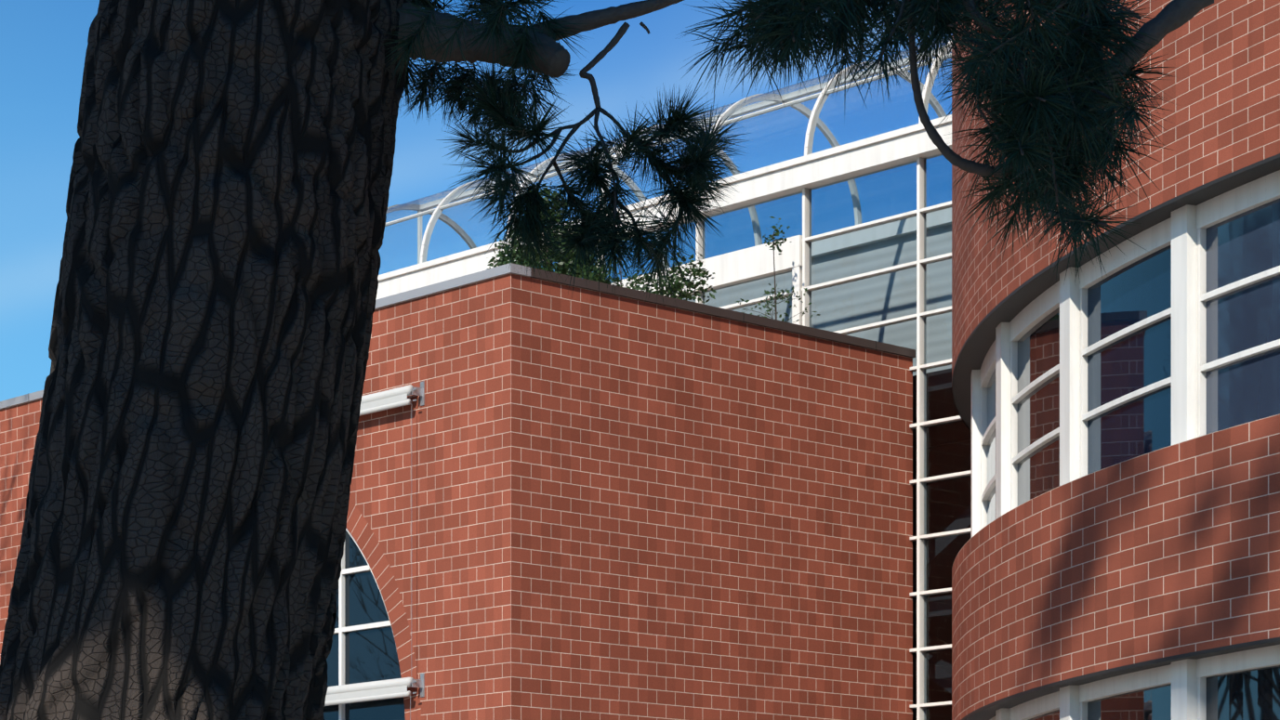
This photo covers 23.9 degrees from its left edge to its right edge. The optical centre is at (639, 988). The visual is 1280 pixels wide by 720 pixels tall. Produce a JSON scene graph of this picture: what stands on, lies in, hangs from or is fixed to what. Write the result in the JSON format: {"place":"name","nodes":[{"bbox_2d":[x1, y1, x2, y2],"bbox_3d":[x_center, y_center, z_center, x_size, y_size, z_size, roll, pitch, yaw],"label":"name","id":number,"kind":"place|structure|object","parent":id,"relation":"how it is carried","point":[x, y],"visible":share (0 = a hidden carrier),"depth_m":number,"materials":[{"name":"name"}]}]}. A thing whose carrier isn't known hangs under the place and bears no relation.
{"place":"outdoors","nodes":[
{"label":"outdoors","id":0,"kind":"place"},
{"bbox_2d":[0,0,951,401],"label":"sky","id":1,"kind":"structure","parent":0,"point":[44,43],"materials":[{"name":"blue"}]},
{"bbox_2d":[682,224,970,448],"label":"gallery wall","id":2,"kind":"structure","parent":0,"point":[943,300],"depth_m":53.38,"materials":[{"name":"grey"}]},
{"bbox_2d":[951,0,1279,719],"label":"curved wing","id":3,"kind":"structure","parent":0,"point":[1167,552],"depth_m":33.48,"materials":[{"name":"red brick"}]},
{"bbox_2d":[951,153,1279,719],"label":"curved wing soffit","id":4,"kind":"structure","parent":3,"relation":"attached to","point":[981,339],"depth_m":35.53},
{"bbox_2d":[970,170,1279,719],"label":"wing window frames","id":5,"kind":"structure","parent":3,"relation":"in","point":[1181,230],"depth_m":34.87,"materials":[{"name":"white metal"}]},
{"bbox_2d":[1087,244,1171,475],"bbox_3d":[5.642,-7.216,34.587,0.041,2.660,2.632,0,0,-16],"label":"window pane","id":6,"kind":"structure","parent":5,"relation":"in","point":[1140,290],"depth_m":34.61,"materials":[{"name":"glass"}]},
{"bbox_2d":[1206,198,1279,435],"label":"window pane","id":7,"kind":"structure","parent":5,"relation":"in","point":[1244,245],"depth_m":32.28,"materials":[{"name":"glass"}]},
{"label":"ground","id":8,"kind":"structure","parent":0,"visible":0},
{"bbox_2d":[0,273,912,719],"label":"brick wall","id":9,"kind":"structure","parent":8,"relation":"on","point":[569,504],"depth_m":43.83,"materials":[{"name":"red brick"}]},
{"bbox_2d":[0,263,531,409],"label":"parapet coping","id":10,"kind":"object","parent":9,"relation":"on","point":[451,283],"visible":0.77,"depth_m":43.06,"materials":[{"name":"white concrete"}]},
{"bbox_2d":[333,528,395,719],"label":"arch window frame","id":11,"kind":"object","parent":9,"relation":"attached to","point":[341,630],"visible":0.06,"depth_m":44.86,"materials":[{"name":"white metal"}]},
{"bbox_2d":[323,530,405,719],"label":"arched window glass","id":12,"kind":"object","parent":11,"relation":"in","point":[371,655],"visible":0.02,"depth_m":44.57,"materials":[{"name":"blue glass"}]},
{"bbox_2d":[324,677,413,706],"bbox_3d":[-6.499,-4.314,46.743,0.148,0.280,9.460,0,0,-43],"label":"awning roll","id":13,"kind":"object","parent":9,"relation":"attached to","point":[372,691],"visible":0.21,"depth_m":43.91,"materials":[{"name":"white metal"}]},
{"bbox_2d":[411,381,424,406],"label":"awning brackets","id":14,"kind":"object","parent":9,"relation":"attached to","point":[418,391],"visible":0.4,"depth_m":43.30,"materials":[{"name":"grey metal"}]},
{"bbox_2d":[359,384,412,416],"bbox_3d":[-6.499,-8.499,46.743,0.148,0.280,9.460,0,0,-43],"label":"awning upper roll","id":15,"kind":"object","parent":14,"relation":"attached to","point":[384,401],"visible":0.15,"depth_m":43.61,"materials":[{"name":"white metal"}]},
{"bbox_2d":[411,672,424,697],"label":"awning brackets","id":16,"kind":"object","parent":9,"relation":"attached to","point":[418,683],"visible":0.62,"depth_m":43.30,"materials":[{"name":"silver metal"}]},
{"bbox_2d":[545,228,803,322],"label":"terrace plant stems","id":17,"kind":"object","parent":9,"relation":"on","point":[764,302],"visible":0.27,"depth_m":48.54,"materials":[{"name":"brown plant"}]},
{"bbox_2d":[486,181,716,303],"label":"shrub leaves","id":18,"kind":"object","parent":17,"relation":"attached to","point":[695,271],"visible":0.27,"depth_m":46.85,"materials":[{"name":"green plant"}]},
{"bbox_2d":[488,216,820,323],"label":"terrace tree leaves","id":19,"kind":"object","parent":17,"relation":"attached to","point":[777,233],"visible":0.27,"depth_m":48.54,"materials":[{"name":"green plant"}]},
{"bbox_2d":[501,263,915,358],"bbox_3d":[1.145,-9.981,44.825,8.363,0.125,0.380,0,0,-43],"label":"parapet coping","id":20,"kind":"object","parent":9,"relation":"on","point":[671,302],"visible":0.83,"depth_m":44.61,"materials":[{"name":"white concrete"}]},
{"bbox_2d":[0,0,1214,719],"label":"pine","id":21,"kind":"object","parent":8,"relation":"on","point":[182,543],"depth_m":7.60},
{"bbox_2d":[376,114,970,719],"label":"white steel frame","id":22,"kind":"object","parent":8,"relation":"on","point":[804,176],"visible":0.12,"depth_m":49.06,"materials":[{"name":"white metal"}]},
{"bbox_2d":[378,38,951,279],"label":"glass roof","id":23,"kind":"structure","parent":22,"relation":"on","point":[534,165],"depth_m":53.23,"materials":[{"name":"clear glass"}]},
{"bbox_2d":[384,40,951,268],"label":"vault ribs","id":24,"kind":"object","parent":22,"relation":"attached to","point":[422,254],"visible":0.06,"depth_m":53.10,"materials":[{"name":"white metal"}]},
{"bbox_2d":[540,154,970,719],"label":"curtain wall glass","id":25,"kind":"object","parent":22,"relation":"in","point":[878,331],"depth_m":47.80,"materials":[{"name":"glass"}]},
{"bbox_2d":[912,440,970,719],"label":"gallery wall","id":26,"kind":"structure","parent":8,"relation":"on","point":[961,462],"depth_m":52.28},
{"bbox_2d":[912,368,970,694],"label":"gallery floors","id":27,"kind":"structure","parent":26,"relation":"attached to","point":[935,600],"depth_m":48.27,"materials":[{"name":"black"}]}
]}

